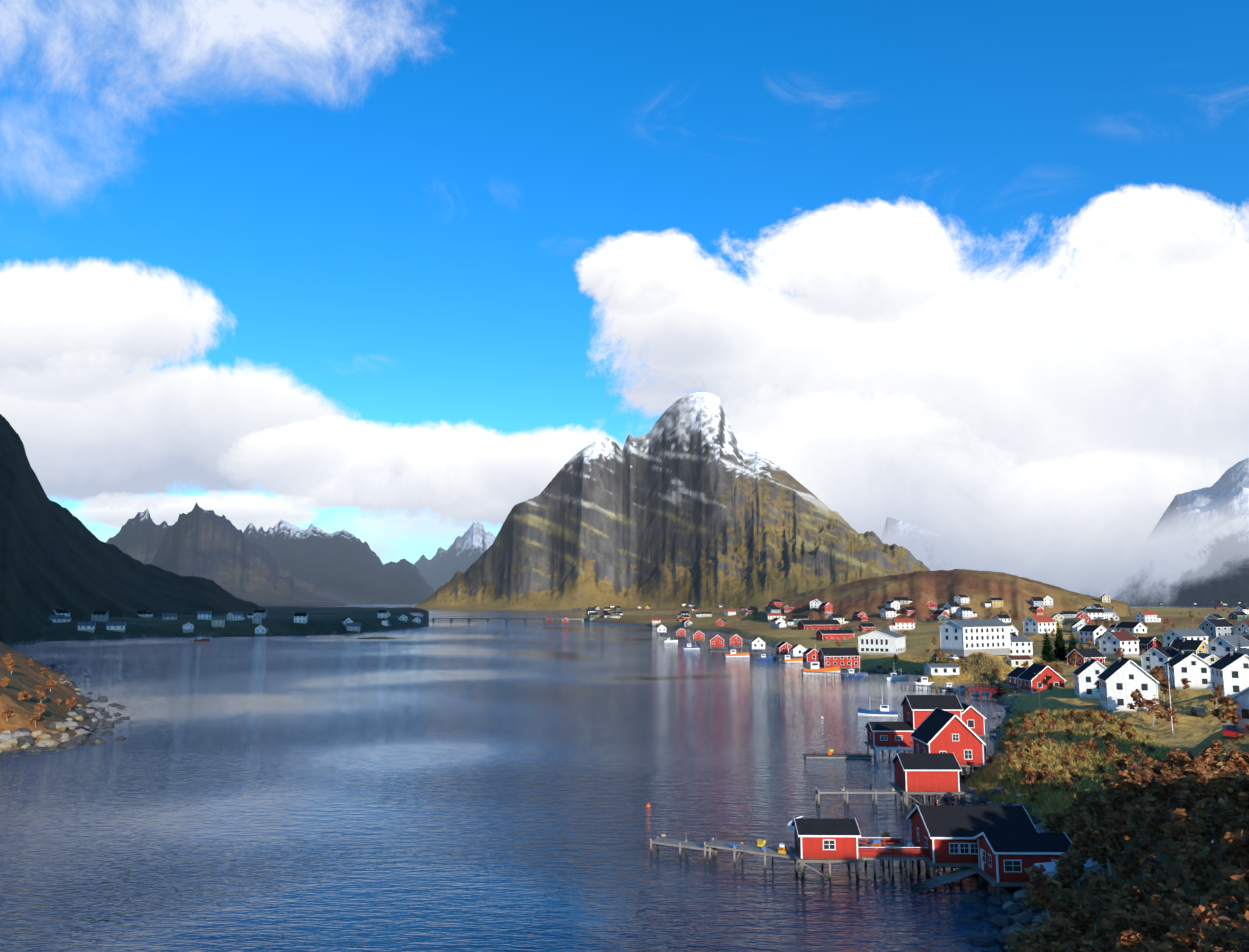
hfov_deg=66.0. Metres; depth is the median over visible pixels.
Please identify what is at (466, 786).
water
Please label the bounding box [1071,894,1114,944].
birch tree
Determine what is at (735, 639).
rorbu
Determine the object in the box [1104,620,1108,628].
birch tree
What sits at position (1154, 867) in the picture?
birch tree
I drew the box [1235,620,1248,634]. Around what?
village house
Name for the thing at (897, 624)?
village house
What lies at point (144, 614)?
shore house
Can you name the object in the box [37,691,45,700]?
birch tree
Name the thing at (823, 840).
rorbu
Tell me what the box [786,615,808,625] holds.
village house
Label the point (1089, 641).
birch tree
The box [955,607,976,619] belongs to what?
village house
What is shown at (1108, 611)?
grey house
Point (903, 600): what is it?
village house
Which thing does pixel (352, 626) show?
shore house
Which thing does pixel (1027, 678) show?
red house
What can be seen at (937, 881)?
slipway
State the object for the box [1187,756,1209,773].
birch tree
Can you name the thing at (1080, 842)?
birch tree
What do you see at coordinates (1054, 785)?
birch tree
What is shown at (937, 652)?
birch tree
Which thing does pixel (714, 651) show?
quay pier
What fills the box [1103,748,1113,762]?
birch tree
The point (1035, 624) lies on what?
house
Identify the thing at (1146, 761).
birch tree
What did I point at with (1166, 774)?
birch tree
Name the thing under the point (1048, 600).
village house
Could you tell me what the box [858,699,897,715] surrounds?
blue fishing boat
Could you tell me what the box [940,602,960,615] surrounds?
village house
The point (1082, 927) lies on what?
birch tree
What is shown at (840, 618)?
village house
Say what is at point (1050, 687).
birch tree
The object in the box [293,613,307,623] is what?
shore house
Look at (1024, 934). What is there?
bush
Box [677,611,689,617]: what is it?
village house
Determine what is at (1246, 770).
birch tree
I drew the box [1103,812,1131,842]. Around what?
birch tree
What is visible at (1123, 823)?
birch tree
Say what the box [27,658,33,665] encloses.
birch tree
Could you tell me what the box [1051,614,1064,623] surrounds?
village house
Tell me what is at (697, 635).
red quay
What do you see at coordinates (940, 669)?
white shed
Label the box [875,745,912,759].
pier
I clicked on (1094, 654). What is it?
village house
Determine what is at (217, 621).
shore house
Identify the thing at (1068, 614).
village house
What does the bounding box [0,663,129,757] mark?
shoreline rocks
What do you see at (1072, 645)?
spruce tree
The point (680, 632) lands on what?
red quay
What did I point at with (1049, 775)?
birch tree
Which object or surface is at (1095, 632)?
village house
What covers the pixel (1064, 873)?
bush
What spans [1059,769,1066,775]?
birch tree
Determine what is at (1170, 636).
white house
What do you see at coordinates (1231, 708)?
birch tree
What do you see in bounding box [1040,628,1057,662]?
spruce tree
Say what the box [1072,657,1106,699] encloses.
white house
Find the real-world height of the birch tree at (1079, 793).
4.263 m
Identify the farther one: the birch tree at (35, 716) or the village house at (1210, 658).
the village house at (1210, 658)
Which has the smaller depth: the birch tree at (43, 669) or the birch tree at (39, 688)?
the birch tree at (39, 688)
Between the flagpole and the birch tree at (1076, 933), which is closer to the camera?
the birch tree at (1076, 933)
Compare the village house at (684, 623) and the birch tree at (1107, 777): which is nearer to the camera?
the birch tree at (1107, 777)
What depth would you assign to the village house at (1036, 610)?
825.03 m
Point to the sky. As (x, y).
(976, 272)
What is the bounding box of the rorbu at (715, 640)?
[708,634,724,649]
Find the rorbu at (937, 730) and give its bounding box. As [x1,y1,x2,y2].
[910,708,987,780]
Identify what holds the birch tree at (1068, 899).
on the terrain
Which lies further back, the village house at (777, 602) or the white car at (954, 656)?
the village house at (777, 602)
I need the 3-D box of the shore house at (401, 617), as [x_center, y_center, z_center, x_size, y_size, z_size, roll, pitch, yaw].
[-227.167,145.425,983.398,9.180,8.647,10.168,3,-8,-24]
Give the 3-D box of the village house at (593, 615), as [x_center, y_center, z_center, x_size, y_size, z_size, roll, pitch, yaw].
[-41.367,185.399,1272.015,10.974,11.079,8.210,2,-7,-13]
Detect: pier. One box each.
[650,835,716,860]
[704,838,804,874]
[710,650,772,655]
[799,671,867,679]
[803,754,871,758]
[815,787,905,805]
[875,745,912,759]
[901,683,967,692]
[970,686,1020,698]
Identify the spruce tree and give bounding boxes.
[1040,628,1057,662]
[1052,621,1067,660]
[1066,629,1077,660]
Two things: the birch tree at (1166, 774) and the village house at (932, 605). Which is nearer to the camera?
the birch tree at (1166, 774)
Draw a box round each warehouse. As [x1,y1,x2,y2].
[797,620,840,629]
[815,629,854,640]
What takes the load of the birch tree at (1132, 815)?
on the terrain
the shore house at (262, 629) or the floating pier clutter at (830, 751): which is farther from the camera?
the shore house at (262, 629)
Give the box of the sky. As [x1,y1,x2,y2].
[0,0,1248,572]
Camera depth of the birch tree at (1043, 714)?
193.23 m
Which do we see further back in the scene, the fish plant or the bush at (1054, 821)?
the fish plant
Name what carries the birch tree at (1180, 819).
on the terrain
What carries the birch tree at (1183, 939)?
on the terrain
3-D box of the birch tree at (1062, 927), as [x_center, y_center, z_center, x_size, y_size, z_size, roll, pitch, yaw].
[28.297,31.393,61.817,3.762,5.178,3.261,-5,-9,33]
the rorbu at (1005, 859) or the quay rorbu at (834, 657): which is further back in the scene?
the quay rorbu at (834, 657)
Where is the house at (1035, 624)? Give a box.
[1022,614,1055,634]
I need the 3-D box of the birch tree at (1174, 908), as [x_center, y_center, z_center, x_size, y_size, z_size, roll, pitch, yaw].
[33.746,27.994,58.336,2.659,4.279,2.650,0,-7,1]
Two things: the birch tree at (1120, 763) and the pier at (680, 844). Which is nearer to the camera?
the pier at (680, 844)
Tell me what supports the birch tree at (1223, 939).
on the terrain
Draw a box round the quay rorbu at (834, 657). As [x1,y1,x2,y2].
[817,647,861,672]
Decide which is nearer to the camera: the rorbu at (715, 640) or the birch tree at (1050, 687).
the birch tree at (1050, 687)
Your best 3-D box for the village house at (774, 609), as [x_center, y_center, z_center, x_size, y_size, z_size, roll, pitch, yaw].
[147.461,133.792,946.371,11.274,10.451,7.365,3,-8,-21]
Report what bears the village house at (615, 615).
on the terrain
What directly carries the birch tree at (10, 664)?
on the terrain
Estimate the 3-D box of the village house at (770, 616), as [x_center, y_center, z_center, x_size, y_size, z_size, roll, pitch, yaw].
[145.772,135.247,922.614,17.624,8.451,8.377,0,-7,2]
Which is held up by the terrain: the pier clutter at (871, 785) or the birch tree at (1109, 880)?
the birch tree at (1109, 880)
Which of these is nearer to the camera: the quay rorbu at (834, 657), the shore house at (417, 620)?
the quay rorbu at (834, 657)
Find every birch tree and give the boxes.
[0,677,9,688]
[1,707,13,720]
[2,653,11,663]
[4,660,14,673]
[17,692,24,699]
[23,690,31,701]
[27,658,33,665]
[27,712,39,726]
[33,685,42,691]
[33,703,45,716]
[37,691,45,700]
[39,667,46,674]
[44,679,54,691]
[55,698,61,704]
[65,697,76,710]
[931,636,937,647]
[934,648,942,662]
[987,754,995,763]
[1003,719,1013,728]
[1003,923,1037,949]
[1004,741,1014,754]
[1005,729,1016,739]
[1007,754,1017,764]
[1008,923,1062,951]
[1015,741,1021,749]
[1016,750,1026,761]
[1019,761,1030,774]
[1020,721,1031,734]
[1021,714,1029,721]
[1021,769,1035,790]
[1021,882,1037,911]
[1024,740,1032,753]
[1024,864,1062,918]
[1029,791,1038,801]
[1030,720,1035,729]
[1031,938,1061,951]
[1033,749,1041,759]
[1035,755,1042,764]
[1035,770,1042,780]
[1036,709,1049,723]
[1038,730,1045,742]
[1038,918,1074,947]
[1041,675,1051,689]
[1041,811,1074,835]
[1042,768,1055,782]
[1044,719,1056,732]
[1047,683,1052,691]
[1048,782,1060,791]
[1048,888,1092,931]
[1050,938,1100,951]
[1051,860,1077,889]
[1052,662,1062,673]
[1058,831,1092,886]
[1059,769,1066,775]
[1060,756,1071,769]
[1060,926,1083,943]
[1061,806,1084,835]
[1062,778,1077,791]
[1062,806,1098,841]
[1063,750,1069,756]
[1064,733,1071,739]
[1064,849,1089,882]
[1065,718,1071,725]
[1066,914,1095,941]
[1067,709,1078,720]
[1067,768,1082,783]
[1070,743,1078,751]
[1070,791,1096,817]
[1071,652,1080,666]
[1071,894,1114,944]
[1074,747,1086,762]
[1075,790,1085,799]
[1077,741,1084,747]
[1079,870,1115,905]
[1081,820,1119,875]
[1082,797,1104,817]
[1083,826,1125,883]
[1083,934,1120,951]
[1084,708,1094,720]
[1084,737,1098,752]
[1086,637,1091,648]
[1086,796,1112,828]
[1091,719,1100,731]
[1091,788,1102,798]
[1094,680,1100,705]
[1094,889,1145,929]
[1096,764,1104,774]
[1097,909,1139,950]
[1099,710,1111,725]
[1100,875,1118,905]
[1101,773,1112,785]
[1102,786,1123,800]
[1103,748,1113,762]
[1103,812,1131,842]
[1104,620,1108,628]
[1104,732,1116,748]
[1105,790,1132,820]
[1107,743,1117,752]
[1107,766,1143,808]
[1109,829,1126,859]
[1112,847,1142,885]
[1114,647,1123,657]
[1114,757,1127,771]
[1114,763,1150,791]
[1115,924,1153,951]
[1117,719,1129,734]
[1118,884,1149,910]
[1119,812,1128,826]
[1123,753,1133,768]
[1123,804,1140,841]
[1125,731,1135,742]
[1125,772,1153,805]
[1126,839,1155,878]
[1127,689,1145,718]
[1129,895,1177,938]
[1131,904,1185,951]
[1132,746,1145,760]
[1135,807,1172,860]
[1137,695,1162,726]
[1139,757,1163,774]
[1139,792,1173,848]
[1139,855,1188,897]
[1140,938,1170,951]
[1142,770,1157,793]
[1142,870,1179,892]
[1146,778,1179,811]
[1147,746,1154,752]
[1147,940,1162,946]
[1151,666,1165,690]
[1152,771,1175,806]
[1152,882,1176,899]
[1153,760,1161,769]
[1154,774,1174,809]
[1156,747,1190,777]
[1158,808,1218,884]
[1159,666,1165,675]
[1159,752,1181,770]
[1160,677,1173,700]
[1160,707,1176,728]
[1160,903,1232,951]
[1161,900,1191,923]
[1162,812,1195,869]
[1163,701,1176,711]
[1164,765,1180,776]
[1167,888,1199,918]
[1168,768,1177,777]
[1170,781,1179,808]
[1174,775,1191,800]
[1175,792,1196,824]
[1175,840,1222,905]
[1177,764,1218,820]
[1179,907,1210,945]
[1181,678,1190,692]
[1181,749,1194,764]
[1182,762,1192,777]
[1184,810,1195,823]
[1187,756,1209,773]
[1189,914,1248,951]
[1190,797,1235,860]
[1191,748,1222,771]
[1195,809,1222,851]
[1200,739,1225,761]
[1201,888,1243,911]
[1202,865,1241,919]
[1204,774,1222,802]
[1205,771,1246,816]
[1207,684,1223,708]
[1211,696,1240,723]
[1211,765,1218,773]
[1211,868,1248,921]
[1213,824,1247,874]
[1216,761,1238,775]
[1219,768,1248,816]
[1219,910,1241,950]
[1220,828,1248,870]
[1221,880,1248,913]
[1222,747,1248,770]
[1229,792,1248,826]
[1231,911,1248,931]
[1236,767,1248,819]
[1237,813,1248,836]
[1239,752,1248,767]
[1239,775,1248,814]
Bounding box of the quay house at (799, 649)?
[789,644,806,658]
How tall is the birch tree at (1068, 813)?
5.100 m
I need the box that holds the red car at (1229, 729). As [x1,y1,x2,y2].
[1222,724,1237,737]
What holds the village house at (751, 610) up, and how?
on the terrain
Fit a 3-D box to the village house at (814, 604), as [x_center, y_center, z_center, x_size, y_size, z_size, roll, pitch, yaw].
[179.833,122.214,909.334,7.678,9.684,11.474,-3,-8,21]
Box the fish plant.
[857,628,905,655]
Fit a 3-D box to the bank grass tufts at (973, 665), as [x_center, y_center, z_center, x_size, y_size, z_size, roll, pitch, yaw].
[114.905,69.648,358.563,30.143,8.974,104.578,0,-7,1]
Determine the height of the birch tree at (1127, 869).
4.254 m
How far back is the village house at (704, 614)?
1134.01 m
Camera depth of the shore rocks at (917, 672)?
374.66 m
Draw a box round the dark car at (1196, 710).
[1191,706,1206,715]
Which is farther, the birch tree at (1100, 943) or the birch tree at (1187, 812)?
the birch tree at (1187, 812)
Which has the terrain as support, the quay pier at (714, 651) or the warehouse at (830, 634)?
the warehouse at (830, 634)
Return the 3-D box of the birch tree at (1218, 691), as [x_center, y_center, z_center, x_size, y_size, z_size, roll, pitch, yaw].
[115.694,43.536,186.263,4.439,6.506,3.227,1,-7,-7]
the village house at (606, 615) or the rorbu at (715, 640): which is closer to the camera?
the rorbu at (715, 640)
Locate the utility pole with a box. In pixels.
[1034,673,1039,709]
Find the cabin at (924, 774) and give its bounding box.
[890,753,964,807]
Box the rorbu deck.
[847,837,929,877]
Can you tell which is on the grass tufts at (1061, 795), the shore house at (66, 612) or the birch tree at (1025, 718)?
the birch tree at (1025, 718)
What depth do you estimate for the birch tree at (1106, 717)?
186.60 m
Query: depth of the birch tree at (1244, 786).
82.92 m
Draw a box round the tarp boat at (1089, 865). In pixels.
[1030,858,1100,881]
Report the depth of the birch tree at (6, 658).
245.61 m
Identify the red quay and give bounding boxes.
[675,628,685,638]
[691,630,703,642]
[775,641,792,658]
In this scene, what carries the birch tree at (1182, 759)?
on the terrain
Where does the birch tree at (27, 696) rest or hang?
on the terrain
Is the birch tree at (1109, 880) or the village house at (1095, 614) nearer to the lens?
the birch tree at (1109, 880)
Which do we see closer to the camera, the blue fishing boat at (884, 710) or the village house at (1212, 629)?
the blue fishing boat at (884, 710)
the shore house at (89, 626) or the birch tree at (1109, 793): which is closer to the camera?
the birch tree at (1109, 793)
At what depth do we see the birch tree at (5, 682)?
202.69 m
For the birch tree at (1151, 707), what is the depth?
182.54 m
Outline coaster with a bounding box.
[382,616,390,626]
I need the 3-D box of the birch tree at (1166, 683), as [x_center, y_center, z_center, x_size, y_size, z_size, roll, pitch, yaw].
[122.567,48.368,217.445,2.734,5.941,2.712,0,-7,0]
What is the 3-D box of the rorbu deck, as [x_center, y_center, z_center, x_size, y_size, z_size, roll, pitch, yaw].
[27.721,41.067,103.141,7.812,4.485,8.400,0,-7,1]
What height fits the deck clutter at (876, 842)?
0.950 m
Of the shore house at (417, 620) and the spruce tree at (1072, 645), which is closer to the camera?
the spruce tree at (1072, 645)
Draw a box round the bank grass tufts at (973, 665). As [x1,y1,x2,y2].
[880,654,1010,683]
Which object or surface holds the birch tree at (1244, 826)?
on the terrain
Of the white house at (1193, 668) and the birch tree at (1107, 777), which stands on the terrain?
the white house at (1193, 668)
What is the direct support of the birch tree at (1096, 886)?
on the terrain
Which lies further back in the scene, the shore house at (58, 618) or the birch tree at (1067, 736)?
the shore house at (58, 618)
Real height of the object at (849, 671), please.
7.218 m
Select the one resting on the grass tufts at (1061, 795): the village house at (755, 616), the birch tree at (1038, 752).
the birch tree at (1038, 752)
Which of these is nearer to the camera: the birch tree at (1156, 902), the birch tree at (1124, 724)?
the birch tree at (1156, 902)
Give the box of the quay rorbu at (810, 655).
[802,648,817,666]
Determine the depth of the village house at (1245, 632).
375.21 m
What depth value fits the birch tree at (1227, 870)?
61.98 m
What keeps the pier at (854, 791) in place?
on the terrain
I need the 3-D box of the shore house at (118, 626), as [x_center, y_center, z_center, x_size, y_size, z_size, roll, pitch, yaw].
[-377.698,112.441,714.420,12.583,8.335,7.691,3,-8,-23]
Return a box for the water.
[0,604,1248,951]
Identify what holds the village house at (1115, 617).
on the terrain
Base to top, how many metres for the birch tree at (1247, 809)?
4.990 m
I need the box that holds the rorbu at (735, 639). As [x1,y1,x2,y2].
[727,634,741,647]
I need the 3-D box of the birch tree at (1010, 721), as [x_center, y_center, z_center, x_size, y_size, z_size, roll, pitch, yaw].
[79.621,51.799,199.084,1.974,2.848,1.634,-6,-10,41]
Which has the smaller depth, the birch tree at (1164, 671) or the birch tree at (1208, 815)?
the birch tree at (1208, 815)
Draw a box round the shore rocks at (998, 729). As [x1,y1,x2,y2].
[959,687,1020,778]
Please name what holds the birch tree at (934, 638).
on the terrain
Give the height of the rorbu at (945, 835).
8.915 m
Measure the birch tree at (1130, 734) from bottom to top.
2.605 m
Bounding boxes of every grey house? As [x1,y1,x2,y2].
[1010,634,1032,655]
[1099,608,1115,618]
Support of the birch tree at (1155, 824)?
on the terrain
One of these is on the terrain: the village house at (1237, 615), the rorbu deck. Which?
the village house at (1237, 615)
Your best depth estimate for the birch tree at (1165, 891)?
66.54 m
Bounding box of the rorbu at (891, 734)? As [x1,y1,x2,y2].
[864,722,914,757]
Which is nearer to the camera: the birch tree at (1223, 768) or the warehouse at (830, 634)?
the birch tree at (1223, 768)
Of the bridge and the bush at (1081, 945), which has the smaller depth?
the bush at (1081, 945)
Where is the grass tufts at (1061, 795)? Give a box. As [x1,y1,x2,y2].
[965,708,1171,829]
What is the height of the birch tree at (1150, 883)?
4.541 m
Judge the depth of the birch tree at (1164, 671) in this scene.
252.00 m
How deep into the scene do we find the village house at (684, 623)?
955.77 m
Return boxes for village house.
[589,612,597,619]
[600,611,607,617]
[603,613,610,617]
[611,613,619,617]
[652,617,660,625]
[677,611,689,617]
[677,615,689,620]
[680,619,691,626]
[695,612,711,616]
[716,619,726,625]
[724,609,735,615]
[744,608,757,615]
[749,612,759,619]
[765,605,776,612]
[767,613,785,620]
[768,607,780,612]
[770,599,781,606]
[770,618,786,627]
[784,605,794,612]
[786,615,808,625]
[809,600,819,609]
[819,602,832,613]
[828,614,848,623]
[852,611,867,621]
[858,623,874,631]
[880,608,899,619]
[885,600,899,610]
[887,618,914,630]
[892,596,912,604]
[901,606,915,615]
[926,601,937,609]
[931,610,949,620]
[937,614,949,621]
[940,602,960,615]
[954,595,969,605]
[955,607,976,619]
[982,597,1003,607]
[992,615,1011,622]
[1010,625,1018,635]
[1028,606,1042,614]
[1030,597,1043,609]
[1043,595,1052,607]
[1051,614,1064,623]
[1052,617,1062,630]
[1057,611,1077,617]
[1066,648,1105,665]
[1070,620,1086,632]
[1076,612,1090,624]
[1078,625,1106,645]
[1083,608,1104,619]
[1089,604,1104,608]
[1100,594,1110,602]
[1108,612,1119,620]
[1108,622,1147,633]
[1135,611,1160,622]
[1136,635,1162,652]
[1139,646,1178,674]
[1170,638,1206,654]
[1196,652,1219,663]
[1197,619,1234,639]
[1204,613,1224,619]
[1227,611,1247,619]
[1235,605,1248,613]
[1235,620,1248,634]
[1235,648,1248,655]
[1240,629,1248,635]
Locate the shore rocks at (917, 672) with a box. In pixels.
[871,665,1007,686]
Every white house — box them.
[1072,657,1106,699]
[1097,656,1159,712]
[1162,627,1208,646]
[1163,650,1211,689]
[1205,633,1248,656]
[1208,650,1248,697]
[1230,687,1248,733]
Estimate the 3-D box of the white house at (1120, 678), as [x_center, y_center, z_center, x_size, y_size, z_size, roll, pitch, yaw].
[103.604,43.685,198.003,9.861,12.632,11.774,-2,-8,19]
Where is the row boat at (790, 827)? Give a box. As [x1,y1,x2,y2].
[788,816,802,830]
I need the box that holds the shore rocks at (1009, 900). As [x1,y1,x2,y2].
[943,786,1060,951]
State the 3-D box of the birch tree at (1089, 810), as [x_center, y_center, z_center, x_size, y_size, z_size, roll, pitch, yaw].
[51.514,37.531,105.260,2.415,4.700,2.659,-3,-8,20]
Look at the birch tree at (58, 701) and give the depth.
218.10 m
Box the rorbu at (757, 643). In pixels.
[748,637,766,652]
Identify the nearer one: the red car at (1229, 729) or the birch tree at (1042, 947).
the birch tree at (1042, 947)
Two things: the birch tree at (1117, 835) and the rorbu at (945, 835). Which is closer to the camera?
the birch tree at (1117, 835)
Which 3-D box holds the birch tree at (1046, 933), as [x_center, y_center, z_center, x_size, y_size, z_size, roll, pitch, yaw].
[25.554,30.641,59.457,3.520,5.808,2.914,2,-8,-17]
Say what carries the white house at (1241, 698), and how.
on the terrain
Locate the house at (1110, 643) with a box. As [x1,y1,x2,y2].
[1098,630,1139,658]
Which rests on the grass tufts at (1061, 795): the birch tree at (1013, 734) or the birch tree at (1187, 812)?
the birch tree at (1013, 734)
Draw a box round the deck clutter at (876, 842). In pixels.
[859,831,913,848]
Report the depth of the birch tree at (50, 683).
238.63 m
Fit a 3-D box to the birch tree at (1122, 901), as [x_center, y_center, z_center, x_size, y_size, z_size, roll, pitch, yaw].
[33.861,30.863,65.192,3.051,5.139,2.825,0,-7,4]
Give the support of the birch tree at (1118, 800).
on the terrain
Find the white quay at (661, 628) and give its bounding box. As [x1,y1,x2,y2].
[657,624,666,634]
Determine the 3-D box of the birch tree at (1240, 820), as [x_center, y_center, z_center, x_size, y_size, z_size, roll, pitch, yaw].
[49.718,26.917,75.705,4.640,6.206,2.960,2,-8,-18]
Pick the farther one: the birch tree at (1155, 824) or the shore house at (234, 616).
the shore house at (234, 616)
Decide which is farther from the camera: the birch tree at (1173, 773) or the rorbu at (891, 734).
the rorbu at (891, 734)
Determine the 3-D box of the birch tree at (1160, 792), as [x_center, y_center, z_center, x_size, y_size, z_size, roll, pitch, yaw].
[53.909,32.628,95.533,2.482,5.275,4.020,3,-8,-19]
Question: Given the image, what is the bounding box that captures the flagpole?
[1167,663,1173,732]
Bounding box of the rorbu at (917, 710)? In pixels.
[900,695,963,752]
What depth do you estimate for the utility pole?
208.63 m
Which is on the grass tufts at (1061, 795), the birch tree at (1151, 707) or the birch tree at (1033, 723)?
the birch tree at (1033, 723)
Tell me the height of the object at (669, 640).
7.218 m
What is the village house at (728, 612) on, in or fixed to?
on the terrain
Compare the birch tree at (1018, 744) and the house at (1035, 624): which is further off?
the house at (1035, 624)
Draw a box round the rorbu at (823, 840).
[789,818,864,878]
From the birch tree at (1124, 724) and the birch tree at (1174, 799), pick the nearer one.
the birch tree at (1174, 799)
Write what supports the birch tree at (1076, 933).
on the terrain
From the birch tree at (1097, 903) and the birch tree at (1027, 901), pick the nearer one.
the birch tree at (1097, 903)
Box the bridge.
[432,612,583,622]
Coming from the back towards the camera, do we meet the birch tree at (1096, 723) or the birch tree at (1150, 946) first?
the birch tree at (1096, 723)
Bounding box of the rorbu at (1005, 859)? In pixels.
[972,832,1071,895]
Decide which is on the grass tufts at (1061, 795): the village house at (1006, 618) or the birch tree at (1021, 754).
the birch tree at (1021, 754)
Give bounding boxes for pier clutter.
[661,832,786,853]
[814,749,864,754]
[841,743,894,790]
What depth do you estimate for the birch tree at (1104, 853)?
81.31 m
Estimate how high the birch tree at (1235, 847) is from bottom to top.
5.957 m
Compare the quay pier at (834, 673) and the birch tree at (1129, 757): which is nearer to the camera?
the birch tree at (1129, 757)
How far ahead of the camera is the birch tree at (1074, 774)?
127.95 m
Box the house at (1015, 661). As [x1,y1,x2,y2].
[1002,655,1032,667]
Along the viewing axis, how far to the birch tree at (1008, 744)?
150.27 m
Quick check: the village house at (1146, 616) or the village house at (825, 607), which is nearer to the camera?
the village house at (1146, 616)
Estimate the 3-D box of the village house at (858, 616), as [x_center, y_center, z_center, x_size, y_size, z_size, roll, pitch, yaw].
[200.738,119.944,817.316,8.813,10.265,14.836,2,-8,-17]
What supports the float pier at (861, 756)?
on the water
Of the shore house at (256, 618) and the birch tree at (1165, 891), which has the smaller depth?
the birch tree at (1165, 891)
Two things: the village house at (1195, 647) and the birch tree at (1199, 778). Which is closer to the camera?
the birch tree at (1199, 778)
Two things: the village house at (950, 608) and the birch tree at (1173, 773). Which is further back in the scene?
the village house at (950, 608)
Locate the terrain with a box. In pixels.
[0,392,1248,950]
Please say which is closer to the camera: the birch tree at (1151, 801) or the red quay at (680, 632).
the birch tree at (1151, 801)
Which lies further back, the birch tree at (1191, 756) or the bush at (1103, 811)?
the birch tree at (1191, 756)
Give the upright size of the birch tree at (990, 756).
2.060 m
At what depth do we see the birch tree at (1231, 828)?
72.56 m
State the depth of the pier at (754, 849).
103.81 m
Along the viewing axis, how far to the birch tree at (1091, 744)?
153.84 m
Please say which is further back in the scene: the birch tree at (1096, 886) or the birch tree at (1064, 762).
the birch tree at (1064, 762)
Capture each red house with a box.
[1006,667,1026,688]
[1017,663,1066,693]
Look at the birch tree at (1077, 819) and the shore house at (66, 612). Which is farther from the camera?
the shore house at (66, 612)
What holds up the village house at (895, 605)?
on the terrain
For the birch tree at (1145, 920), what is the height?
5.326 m
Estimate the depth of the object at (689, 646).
555.49 m
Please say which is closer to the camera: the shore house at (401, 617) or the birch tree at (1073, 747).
the birch tree at (1073, 747)
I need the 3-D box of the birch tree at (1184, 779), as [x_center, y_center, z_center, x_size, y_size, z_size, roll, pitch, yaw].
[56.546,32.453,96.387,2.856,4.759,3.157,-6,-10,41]
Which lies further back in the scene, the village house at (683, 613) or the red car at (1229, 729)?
the village house at (683, 613)
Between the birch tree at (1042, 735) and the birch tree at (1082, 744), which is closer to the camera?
the birch tree at (1082, 744)
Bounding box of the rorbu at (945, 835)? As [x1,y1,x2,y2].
[906,805,1038,883]
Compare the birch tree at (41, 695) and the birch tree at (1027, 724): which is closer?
the birch tree at (1027, 724)
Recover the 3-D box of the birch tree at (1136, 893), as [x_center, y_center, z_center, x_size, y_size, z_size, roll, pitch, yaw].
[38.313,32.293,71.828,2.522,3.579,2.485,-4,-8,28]
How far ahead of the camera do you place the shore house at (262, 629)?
767.45 m
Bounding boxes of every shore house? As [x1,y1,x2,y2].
[49,615,70,622]
[53,608,70,616]
[77,621,95,632]
[91,611,109,621]
[106,622,125,632]
[136,610,152,617]
[162,613,176,619]
[182,622,193,632]
[197,611,211,620]
[211,617,224,627]
[226,612,244,620]
[247,610,266,618]
[252,613,261,623]
[255,624,267,634]
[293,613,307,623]
[341,617,352,627]
[345,623,360,631]
[378,610,388,617]
[397,614,407,621]
[410,610,422,617]
[412,617,420,623]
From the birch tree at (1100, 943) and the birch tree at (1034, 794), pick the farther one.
the birch tree at (1034, 794)
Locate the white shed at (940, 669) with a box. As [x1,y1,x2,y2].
[923,663,959,675]
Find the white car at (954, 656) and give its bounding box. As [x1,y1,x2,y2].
[948,655,958,659]
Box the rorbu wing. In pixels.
[960,702,988,749]
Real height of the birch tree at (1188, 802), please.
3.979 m
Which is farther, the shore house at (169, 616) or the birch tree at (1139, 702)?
the shore house at (169, 616)
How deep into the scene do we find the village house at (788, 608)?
944.93 m
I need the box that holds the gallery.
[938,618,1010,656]
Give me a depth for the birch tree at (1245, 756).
126.05 m
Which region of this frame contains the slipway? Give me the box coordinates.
[910,867,984,893]
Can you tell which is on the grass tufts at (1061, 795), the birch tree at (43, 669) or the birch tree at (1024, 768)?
the birch tree at (1024, 768)
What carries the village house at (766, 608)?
on the terrain
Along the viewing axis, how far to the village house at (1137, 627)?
451.23 m

